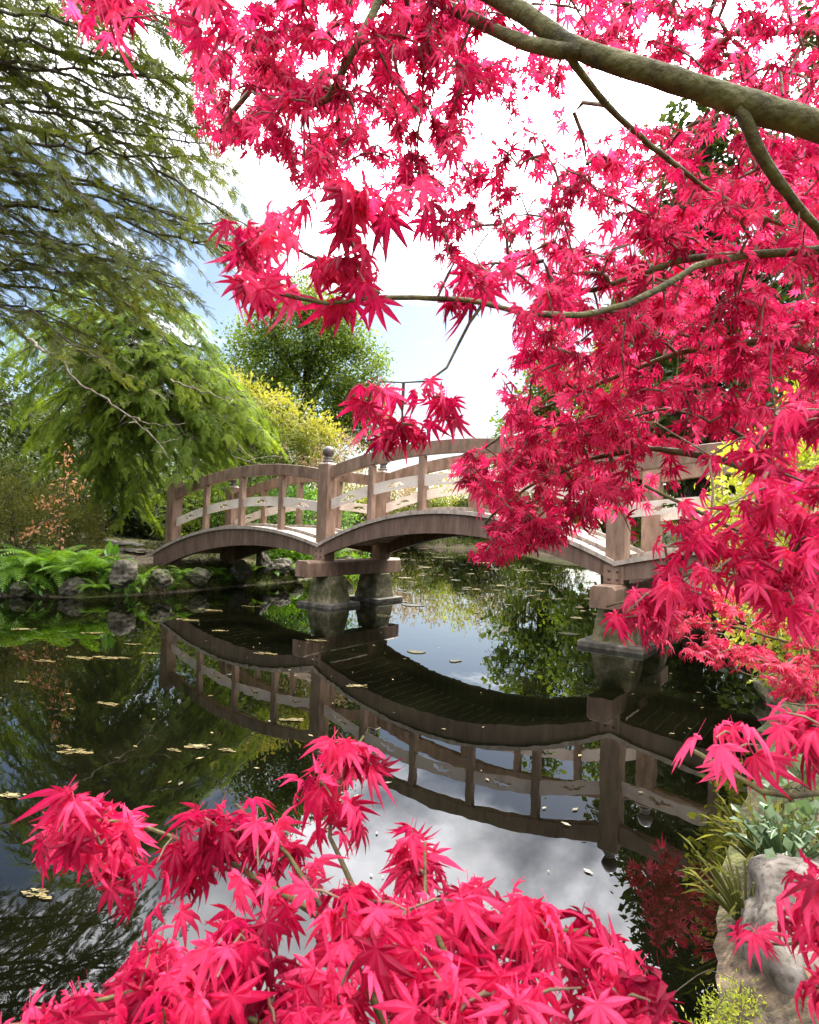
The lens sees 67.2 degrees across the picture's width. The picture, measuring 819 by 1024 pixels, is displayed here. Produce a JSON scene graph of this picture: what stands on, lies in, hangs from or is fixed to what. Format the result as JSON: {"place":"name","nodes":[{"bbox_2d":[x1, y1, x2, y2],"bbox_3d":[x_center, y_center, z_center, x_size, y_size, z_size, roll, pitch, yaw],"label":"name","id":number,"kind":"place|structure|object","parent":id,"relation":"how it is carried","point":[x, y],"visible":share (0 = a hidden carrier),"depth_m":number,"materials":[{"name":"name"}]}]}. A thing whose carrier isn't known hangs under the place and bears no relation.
{"place":"outdoors","nodes":[
{"label":"outdoors","id":0,"kind":"place"},
{"bbox_2d":[0,552,62,591],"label":"fern","id":1,"kind":"object","parent":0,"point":[17,570],"visible":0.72,"depth_m":9.35,"materials":[{"name":"plant"}]},
{"bbox_2d":[73,572,120,593],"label":"fern","id":2,"kind":"object","parent":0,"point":[97,586],"visible":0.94,"depth_m":9.53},
{"bbox_2d":[167,571,191,591],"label":"broad leaf plant","id":3,"kind":"object","parent":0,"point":[180,577],"visible":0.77,"depth_m":10.38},
{"bbox_2d":[263,548,312,561],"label":"bank plant","id":4,"kind":"object","parent":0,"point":[290,554],"visible":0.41,"depth_m":14.20,"materials":[{"name":"green plant"}]},
{"bbox_2d":[0,546,815,1023],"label":"pond water","id":5,"kind":"structure","parent":0,"point":[536,718],"depth_m":3.61,"materials":[{"name":"liquid"}]},
{"bbox_2d":[0,792,25,798],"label":"floating leaf clump","id":6,"kind":"object","parent":5,"relation":"on","point":[12,795],"visible":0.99,"depth_m":2.72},
{"bbox_2d":[9,580,36,596],"bbox_3d":[-5.909,1.182,9.409,0.364,0.293,0.431,3,-2,-28],"label":"bank rock","id":7,"kind":"object","parent":5,"relation":"in","point":[21,591],"visible":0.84,"depth_m":9.29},
{"bbox_2d":[21,888,53,898],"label":"floating leaf clump","id":8,"kind":"object","parent":5,"relation":"on","point":[42,894],"visible":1,"depth_m":2.02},
{"bbox_2d":[57,748,92,753],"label":"floating leaf clump","id":9,"kind":"object","parent":5,"relation":"on","point":[80,751],"visible":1,"depth_m":3.25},
{"bbox_2d":[69,656,90,659],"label":"floating leaf clump","id":10,"kind":"object","parent":5,"relation":"on","point":[83,657],"visible":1,"depth_m":5.42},
{"bbox_2d":[100,702,116,705],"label":"floating leaf clump","id":11,"kind":"object","parent":5,"relation":"on","point":[111,703],"visible":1,"depth_m":4.10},
{"bbox_2d":[93,656,129,658],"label":"floating leaf clump","id":12,"kind":"object","parent":5,"relation":"on","point":[111,658],"visible":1,"depth_m":5.46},
{"bbox_2d":[176,618,196,620],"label":"floating leaf clump","id":13,"kind":"object","parent":5,"relation":"on","point":[187,619],"visible":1,"depth_m":7.67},
{"bbox_2d":[184,744,211,747],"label":"floating leaf clump","id":14,"kind":"object","parent":5,"relation":"on","point":[194,746],"visible":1,"depth_m":3.39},
{"bbox_2d":[281,718,303,720],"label":"floating leaf clump","id":15,"kind":"object","parent":5,"relation":"on","point":[295,719],"visible":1,"depth_m":3.90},
{"bbox_2d":[1,595,749,876],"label":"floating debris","id":16,"kind":"object","parent":5,"relation":"on","point":[565,823],"visible":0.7,"depth_m":3.35,"materials":[{"name":"beige plant"}]},
{"bbox_2d":[401,603,422,606],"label":"floating leaf","id":17,"kind":"object","parent":5,"relation":"on","point":[408,604],"visible":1,"depth_m":9.83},
{"bbox_2d":[407,650,425,653],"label":"floating leaf","id":18,"kind":"object","parent":5,"relation":"on","point":[415,651],"visible":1,"depth_m":6.15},
{"bbox_2d":[558,632,580,634],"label":"floating leaf","id":19,"kind":"object","parent":5,"relation":"on","point":[566,633],"visible":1,"depth_m":7.56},
{"bbox_2d":[0,517,818,1023],"bbox_3d":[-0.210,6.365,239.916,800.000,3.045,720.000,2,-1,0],"label":"ground","id":20,"kind":"structure","parent":0,"point":[780,1007],"depth_m":2.24,"materials":[{"name":"plant"}]},
{"bbox_2d":[0,570,28,593],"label":"broad leaf plant","id":21,"kind":"object","parent":20,"relation":"on","point":[3,589],"visible":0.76,"depth_m":9.33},
{"bbox_2d":[0,468,45,558],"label":"heath shrub","id":22,"kind":"object","parent":20,"relation":"on","point":[3,507],"visible":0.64,"depth_m":10.65,"materials":[{"name":"green plant"}]},
{"bbox_2d":[0,294,48,435],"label":"background tree","id":23,"kind":"object","parent":20,"relation":"on","point":[1,356],"visible":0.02,"depth_m":30.37,"materials":[{"name":"green plant"}]},
{"bbox_2d":[0,543,59,569],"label":"fern","id":24,"kind":"object","parent":20,"relation":"on","point":[19,554],"visible":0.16,"depth_m":10.18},
{"bbox_2d":[18,577,51,595],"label":"broad leaf plant","id":25,"kind":"object","parent":20,"relation":"on","point":[40,592],"visible":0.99,"depth_m":9.25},
{"bbox_2d":[0,335,78,504],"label":"holly tree","id":26,"kind":"object","parent":20,"relation":"on","point":[5,411],"visible":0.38,"depth_m":17.59,"materials":[{"name":"green plant"}]},
{"bbox_2d":[0,450,85,561],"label":"heath shrub","id":27,"kind":"object","parent":20,"relation":"on","point":[11,520],"visible":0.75,"depth_m":10.75,"materials":[{"name":"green plant"}]},
{"bbox_2d":[0,545,87,585],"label":"fern","id":28,"kind":"object","parent":20,"relation":"on","point":[59,558],"visible":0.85,"depth_m":9.42,"materials":[{"name":"plant"}]},
{"bbox_2d":[0,433,90,526],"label":"laurel shrub","id":29,"kind":"object","parent":20,"relation":"on","point":[20,458],"visible":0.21,"depth_m":15.59,"materials":[{"name":"green plant"}]},
{"bbox_2d":[0,344,90,508],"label":"holly tree","id":30,"kind":"object","parent":20,"relation":"on","point":[17,435],"visible":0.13,"depth_m":18.68,"materials":[{"name":"green plant"}]},
{"bbox_2d":[11,443,93,552],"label":"beech sapling","id":31,"kind":"object","parent":20,"relation":"on","point":[48,521],"visible":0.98,"depth_m":9.99,"materials":[{"name":"orange plant"}]},
{"bbox_2d":[7,481,120,555],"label":"heath shrub","id":32,"kind":"object","parent":20,"relation":"on","point":[92,539],"visible":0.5,"depth_m":11.47,"materials":[{"name":"green plant"}]},
{"bbox_2d":[58,576,85,595],"bbox_3d":[-5.216,1.145,9.536,0.409,0.290,0.309,3,-2,-43],"label":"bank rock","id":33,"kind":"object","parent":20,"relation":"on","point":[70,584],"visible":0.92,"depth_m":9.43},
{"bbox_2d":[35,544,111,580],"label":"fern","id":34,"kind":"object","parent":20,"relation":"on","point":[72,556],"visible":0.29,"depth_m":9.93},
{"bbox_2d":[34,549,122,577],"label":"fern","id":35,"kind":"object","parent":20,"relation":"on","point":[85,566],"visible":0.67,"depth_m":9.52,"materials":[{"name":"plant"}]},
{"bbox_2d":[29,438,145,523],"bbox_3d":[-10.972,-1.008,19.505,6.085,4.088,3.020,2,-1,0],"label":"laurel shrub","id":36,"kind":"object","parent":20,"relation":"on","point":[68,458],"visible":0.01,"depth_m":19.16,"materials":[{"name":"green plant"}]},
{"bbox_2d":[0,310,179,456],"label":"background tree","id":37,"kind":"object","parent":20,"relation":"on","point":[86,328],"depth_m":31.83,"materials":[{"name":"green plant"}]},
{"bbox_2d":[8,352,193,493],"bbox_3d":[-10.835,-1.913,20.943,5.994,6.557,5.304,1,-2,31],"label":"holly tree","id":38,"kind":"object","parent":20,"relation":"on","point":[84,430],"visible":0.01,"depth_m":20.41,"materials":[{"name":"green plant"}]},
{"bbox_2d":[77,539,133,579],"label":"broad leaf plant","id":39,"kind":"object","parent":20,"relation":"on","point":[115,549],"visible":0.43,"depth_m":9.91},
{"bbox_2d":[71,550,139,582],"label":"fern","id":40,"kind":"object","parent":20,"relation":"on","point":[101,568],"visible":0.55,"depth_m":9.77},
{"bbox_2d":[66,476,166,540],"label":"laurel shrub","id":41,"kind":"object","parent":20,"relation":"on","point":[131,525],"visible":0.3,"depth_m":15.65,"materials":[{"name":"green plant"}]},
{"bbox_2d":[51,441,194,527],"bbox_3d":[-8.564,-0.720,18.539,4.949,3.306,2.872,2,-1,0],"label":"laurel shrub","id":42,"kind":"object","parent":20,"relation":"on","point":[156,469],"visible":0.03,"depth_m":18.38,"materials":[{"name":"green plant"}]},
{"bbox_2d":[109,559,137,588],"bbox_3d":[-4.505,0.978,9.701,0.430,0.473,0.310,3,-2,-33],"label":"bank rock","id":43,"kind":"object","parent":20,"relation":"on","point":[124,573],"visible":0.99,"depth_m":9.59,"materials":[{"name":"stone"}]},
{"bbox_2d":[112,541,143,546],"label":"stepping stone","id":44,"kind":"object","parent":20,"relation":"on","point":[125,543],"visible":0.48,"depth_m":13.59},
{"bbox_2d":[113,578,145,594],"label":"broad leaf plant","id":45,"kind":"object","parent":20,"relation":"on","point":[126,589],"visible":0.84,"depth_m":9.82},
{"bbox_2d":[119,548,148,553],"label":"stepping stone","id":46,"kind":"object","parent":20,"relation":"on","point":[132,550],"visible":0.88,"depth_m":12.21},
{"bbox_2d":[0,0,290,400],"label":"cedar tree","id":47,"kind":"object","parent":20,"relation":"on","point":[21,81],"visible":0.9,"depth_m":6.96,"materials":[{"name":"green plant"}]},
{"bbox_2d":[0,265,292,544],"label":"hemlock tree","id":48,"kind":"object","parent":20,"relation":"on","point":[132,408],"visible":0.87,"depth_m":12.29,"materials":[{"name":"green plant"}]},
{"bbox_2d":[137,566,156,584],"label":"fern","id":49,"kind":"object","parent":20,"relation":"on","point":[141,575],"visible":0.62,"depth_m":9.98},
{"bbox_2d":[0,558,312,597],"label":"shore grass","id":50,"kind":"structure","parent":20,"relation":"on","point":[144,569],"depth_m":10.76,"materials":[{"name":"plant"}]},
{"bbox_2d":[148,569,173,588],"bbox_3d":[-4.065,1.093,10.092,0.423,0.325,0.348,1,-2,31],"label":"bank rock","id":51,"kind":"object","parent":20,"relation":"on","point":[159,578],"visible":0.99,"depth_m":9.99,"materials":[{"name":"stone"}]},
{"bbox_2d":[165,566,201,576],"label":"fern","id":52,"kind":"object","parent":20,"relation":"on","point":[186,570],"visible":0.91,"depth_m":10.51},
{"bbox_2d":[128,387,259,525],"bbox_3d":[-8.993,-1.311,23.046,7.813,7.036,5.242,2,-1,0],"label":"holly tree","id":53,"kind":"object","parent":20,"relation":"on","point":[182,466],"visible":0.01,"depth_m":22.72,"materials":[{"name":"green plant"}]},
{"bbox_2d":[185,567,210,585],"bbox_3d":[-3.764,1.157,10.990,0.393,0.339,0.337,1,-1,20],"label":"bank rock","id":54,"kind":"object","parent":20,"relation":"on","point":[195,578],"visible":0.91,"depth_m":10.88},
{"bbox_2d":[142,466,273,538],"bbox_3d":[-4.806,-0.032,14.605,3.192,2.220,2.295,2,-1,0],"label":"rhododendron shrub","id":55,"kind":"object","parent":20,"relation":"on","point":[199,519],"visible":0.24,"depth_m":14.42,"materials":[{"name":"green plant"}]},
{"bbox_2d":[204,566,231,575],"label":"fern","id":56,"kind":"object","parent":20,"relation":"on","point":[216,571],"visible":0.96,"depth_m":11.51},
{"bbox_2d":[144,452,294,519],"bbox_3d":[-6.388,-0.512,20.637,5.609,3.800,3.022,2,-1,0],"label":"laurel shrub","id":57,"kind":"object","parent":20,"relation":"on","point":[259,479],"visible":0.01,"depth_m":20.35,"materials":[{"name":"green plant"}]},
{"bbox_2d":[215,573,233,580],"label":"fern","id":58,"kind":"object","parent":20,"relation":"on","point":[227,577],"visible":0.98,"depth_m":11.59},
{"bbox_2d":[230,559,252,581],"bbox_3d":[-3.265,1.140,11.995,0.394,0.440,0.472,2,-1,3],"label":"bank rock","id":59,"kind":"object","parent":20,"relation":"on","point":[241,570],"visible":1,"depth_m":11.85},
{"bbox_2d":[165,364,351,523],"bbox_3d":[-4.108,-1.500,16.188,5.589,5.067,2.978,2,-1,0],"label":"azalea shrub","id":60,"kind":"object","parent":20,"relation":"on","point":[307,435],"visible":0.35,"depth_m":15.98,"materials":[{"name":"yellow plant"}]},
{"bbox_2d":[256,552,272,572],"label":"bank rock","id":61,"kind":"object","parent":20,"relation":"on","point":[263,560],"visible":0.91,"depth_m":12.52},
{"bbox_2d":[202,476,350,554],"bbox_3d":[-3.449,0.011,15.338,3.448,2.321,2.628,2,-2,-24],"label":"rhododendron shrub","id":62,"kind":"object","parent":20,"relation":"on","point":[292,513],"visible":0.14,"depth_m":15.07,"materials":[{"name":"green plant"}]},
{"bbox_2d":[272,558,292,574],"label":"bank rock","id":63,"kind":"object","parent":20,"relation":"on","point":[285,564],"visible":0.94,"depth_m":12.88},
{"bbox_2d":[290,564,302,577],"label":"bank rock","id":64,"kind":"object","parent":20,"relation":"on","point":[292,570],"visible":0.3,"depth_m":13.27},
{"bbox_2d":[252,476,352,526],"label":"laurel shrub","id":65,"kind":"object","parent":20,"relation":"on","point":[304,510],"visible":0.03,"depth_m":21.77,"materials":[{"name":"green plant"}]},
{"bbox_2d":[212,260,400,521],"bbox_3d":[-4.830,-5.025,28.263,9.145,13.324,6.214,2,-1,0],"label":"evergreen tree","id":66,"kind":"object","parent":20,"relation":"on","point":[342,345],"visible":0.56,"depth_m":27.26,"materials":[{"name":"green plant"}]},
{"bbox_2d":[252,483,364,558],"bbox_3d":[-2.641,0.272,15.805,2.943,2.409,2.543,1,-2,29],"label":"rhododendron shrub","id":67,"kind":"object","parent":20,"relation":"on","point":[343,521],"visible":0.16,"depth_m":15.68,"materials":[{"name":"green plant"}]},
{"bbox_2d":[272,416,368,555],"bbox_3d":[-2.437,-0.523,17.414,3.229,4.475,2.259,2,-1,0],"label":"budding shrub","id":68,"kind":"object","parent":20,"relation":"on","point":[337,458],"visible":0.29,"depth_m":17.40,"materials":[{"name":"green plant"}]},
{"bbox_2d":[300,523,346,559],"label":"bank plant","id":69,"kind":"object","parent":20,"relation":"on","point":[336,552],"visible":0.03,"depth_m":15.59,"materials":[{"name":"green plant"}]},
{"bbox_2d":[336,555,352,558],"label":"bank rock","id":70,"kind":"object","parent":20,"relation":"on","point":[347,557],"visible":0.26,"depth_m":15.49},
{"bbox_2d":[0,730,691,1023],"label":"maple","id":71,"kind":"object","parent":20,"relation":"on","point":[385,940],"visible":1,"depth_m":0.93,"materials":[{"name":"pink plant"}]},
{"bbox_2d":[341,483,366,525],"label":"hedge bush","id":72,"kind":"object","parent":20,"relation":"on","point":[357,506],"visible":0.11,"depth_m":39.24,"materials":[{"name":"green plant"}]},
{"bbox_2d":[339,548,370,558],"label":"bank plant","id":73,"kind":"object","parent":20,"relation":"on","point":[354,556],"visible":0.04,"depth_m":18.55,"materials":[{"name":"green plant"}]},
{"bbox_2d":[313,469,403,524],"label":"bush","id":74,"kind":"object","parent":20,"relation":"on","point":[394,491],"visible":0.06,"depth_m":39.13,"materials":[{"name":"green plant"}]},
{"bbox_2d":[351,497,407,523],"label":"hedge bush","id":75,"kind":"object","parent":20,"relation":"on","point":[366,516],"visible":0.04,"depth_m":39.56,"materials":[{"name":"green plant"}]},
{"bbox_2d":[348,465,416,510],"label":"bush","id":76,"kind":"object","parent":20,"relation":"on","point":[405,492],"visible":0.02,"depth_m":42.66,"materials":[{"name":"yellow plant"}]},
{"bbox_2d":[393,505,417,544],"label":"bush","id":77,"kind":"object","parent":20,"relation":"on","point":[409,506],"visible":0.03,"depth_m":40.81,"materials":[{"name":"green plant"}]},
{"bbox_2d":[390,500,424,545],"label":"hedge bush","id":78,"kind":"object","parent":20,"relation":"on","point":[398,511],"visible":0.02,"depth_m":39.55,"materials":[{"name":"green plant"}]},
{"bbox_2d":[0,521,818,859],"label":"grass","id":79,"kind":"structure","parent":20,"relation":"on","point":[446,541],"depth_m":13.21,"materials":[{"name":"plant"}]},
{"bbox_2d":[398,488,451,509],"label":"hedge bush","id":80,"kind":"object","parent":20,"relation":"on","point":[436,504],"visible":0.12,"depth_m":41.82,"materials":[{"name":"green plant"}]},
{"bbox_2d":[391,464,466,513],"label":"bush","id":81,"kind":"object","parent":20,"relation":"on","point":[436,486],"visible":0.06,"depth_m":43.42,"materials":[{"name":"green plant"}]},
{"bbox_2d":[59,0,818,1023],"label":"maple tree","id":82,"kind":"object","parent":20,"relation":"on","point":[755,110],"visible":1,"depth_m":1.81,"materials":[{"name":"pink plant"}]},
{"bbox_2d":[429,493,461,506],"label":"hedge bush","id":83,"kind":"object","parent":20,"relation":"on","point":[445,500],"visible":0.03,"depth_m":43.27,"materials":[{"name":"green plant"}]},
{"bbox_2d":[428,470,467,506],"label":"bush","id":84,"kind":"object","parent":20,"relation":"on","point":[451,500],"visible":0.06,"depth_m":42.74,"materials":[{"name":"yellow plant"}]},
{"bbox_2d":[451,496,485,540],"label":"bush","id":85,"kind":"object","parent":20,"relation":"on","point":[463,504],"visible":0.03,"depth_m":40.84,"materials":[{"name":"green plant"}]},
{"bbox_2d":[151,437,818,654],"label":"footbridge","id":86,"kind":"object","parent":20,"relation":"on","point":[616,560],"visible":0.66,"depth_m":9.30,"materials":[{"name":"brown paint"}]},
{"bbox_2d":[509,492,556,517],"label":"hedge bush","id":87,"kind":"object","parent":20,"relation":"on","point":[530,497],"visible":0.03,"depth_m":36.94,"materials":[{"name":"green plant"}]},
{"bbox_2d":[486,325,586,516],"bbox_3d":[8.922,-5.183,38.487,8.594,14.399,8.806,2,-1,0],"label":"leafy tree","id":88,"kind":"object","parent":20,"relation":"on","point":[544,397],"visible":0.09,"depth_m":37.95,"materials":[{"name":"green plant"}]},
{"bbox_2d":[537,340,677,545],"bbox_3d":[9.771,-3.290,28.617,6.933,10.752,6.301,2,-1,0],"label":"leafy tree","id":89,"kind":"object","parent":20,"relation":"on","point":[602,525],"visible":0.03,"depth_m":28.30,"materials":[{"name":"green plant"}]},
{"bbox_2d":[567,256,730,538],"bbox_3d":[14.848,-7.539,38.254,10.698,19.094,10.901,2,-1,0],"label":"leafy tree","id":90,"kind":"object","parent":20,"relation":"on","point":[664,506],"visible":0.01,"depth_m":37.66,"materials":[{"name":"green plant"}]},
{"bbox_2d":[583,58,799,541],"bbox_3d":[10.749,-7.302,22.154,8.832,18.076,8.482,2,-1,0],"label":"dark conifer","id":91,"kind":"object","parent":20,"relation":"on","point":[717,148],"visible":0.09,"depth_m":21.56,"materials":[{"name":"green plant"}]},
{"bbox_2d":[663,291,729,528],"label":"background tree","id":92,"kind":"object","parent":20,"relation":"on","point":[665,491],"visible":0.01,"depth_m":45.19,"materials":[{"name":"green plant"}]},
{"bbox_2d":[673,1005,728,1023],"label":"ground plant","id":93,"kind":"object","parent":20,"relation":"on","point":[696,1019],"visible":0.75,"depth_m":1.51,"materials":[{"name":"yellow plant"}]},
{"bbox_2d":[677,832,754,921],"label":"ground plant","id":94,"kind":"object","parent":20,"relation":"on","point":[732,898],"visible":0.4,"depth_m":1.97,"materials":[{"name":"green plant"}]},
{"bbox_2d":[675,969,770,1023],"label":"ground plant","id":95,"kind":"object","parent":20,"relation":"on","point":[729,1009],"visible":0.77,"depth_m":1.59,"materials":[{"name":"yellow plant"}]},
{"bbox_2d":[630,584,818,711],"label":"laceleaf maple","id":96,"kind":"object","parent":20,"relation":"on","point":[802,684],"visible":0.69,"depth_m":3.23,"materials":[{"name":"pink plant"}]},
{"bbox_2d":[686,0,818,489],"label":"dark conifer","id":97,"kind":"object","parent":20,"relation":"on","point":[812,40],"visible":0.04,"depth_m":19.31,"materials":[{"name":"green plant"}]},
{"bbox_2d":[694,792,813,868],"bbox_3d":[1.288,1.184,2.243,0.456,0.259,0.427,1,-2,23],"label":"ground plant","id":98,"kind":"object","parent":20,"relation":"on","point":[747,852],"visible":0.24,"depth_m":2.29,"materials":[{"name":"green plant"}]},
{"bbox_2d":[694,375,818,702],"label":"euonymus shrub","id":99,"kind":"object","parent":20,"relation":"on","point":[810,461],"visible":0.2,"depth_m":4.40,"materials":[{"name":"yellow plant"}]},
{"bbox_2d":[709,277,815,539],"bbox_3d":[8.518,-2.066,10.440,6.272,8.086,5.455,2,-1,0],"label":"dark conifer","id":100,"kind":"object","parent":20,"relation":"on","point":[810,278],"visible":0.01,"depth_m":11.55,"materials":[{"name":"green plant"}]},
{"bbox_2d":[724,802,818,858],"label":"ground plant","id":101,"kind":"object","parent":20,"relation":"on","point":[767,837],"visible":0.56,"depth_m":2.11,"materials":[{"name":"green plant"}]},
{"bbox_2d":[753,671,793,705],"bbox_3d":[2.924,1.396,4.767,0.571,0.466,0.460,3,-2,-30],"label":"bank rock","id":102,"kind":"object","parent":20,"relation":"on","point":[761,691],"visible":0.12,"depth_m":4.68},
{"bbox_2d":[730,217,818,485],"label":"tree","id":103,"kind":"object","parent":20,"relation":"on","point":[785,298],"visible":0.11,"depth_m":14.08,"materials":[{"name":"green plant"}]},
{"bbox_2d":[739,853,818,994],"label":"boulder","id":104,"kind":"object","parent":20,"relation":"on","point":[787,974],"visible":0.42,"depth_m":1.78,"materials":[{"name":"stone"}]},
{"bbox_2d":[753,703,807,746],"bbox_3d":[2.302,1.334,3.711,0.441,0.393,0.386,2,-1,0],"label":"bank rock","id":105,"kind":"object","parent":20,"relation":"on","point":[767,725],"visible":0.18,"depth_m":3.66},
{"bbox_2d":[751,772,818,835],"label":"ivy","id":106,"kind":"object","parent":20,"relation":"on","point":[807,807],"visible":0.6,"depth_m":2.34,"materials":[{"name":"green plant"}]},
{"bbox_2d":[761,737,818,789],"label":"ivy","id":107,"kind":"object","parent":20,"relation":"on","point":[767,783],"visible":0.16,"depth_m":2.59,"materials":[{"name":"green plant"}]},
{"bbox_2d":[0,532,818,977],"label":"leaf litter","id":108,"kind":"object","parent":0,"point":[808,974],"visible":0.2,"depth_m":12.72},
{"bbox_2d":[0,0,818,531],"label":"sky","id":109,"kind":"structure","parent":0,"point":[421,349],"materials":[{"name":"white"}]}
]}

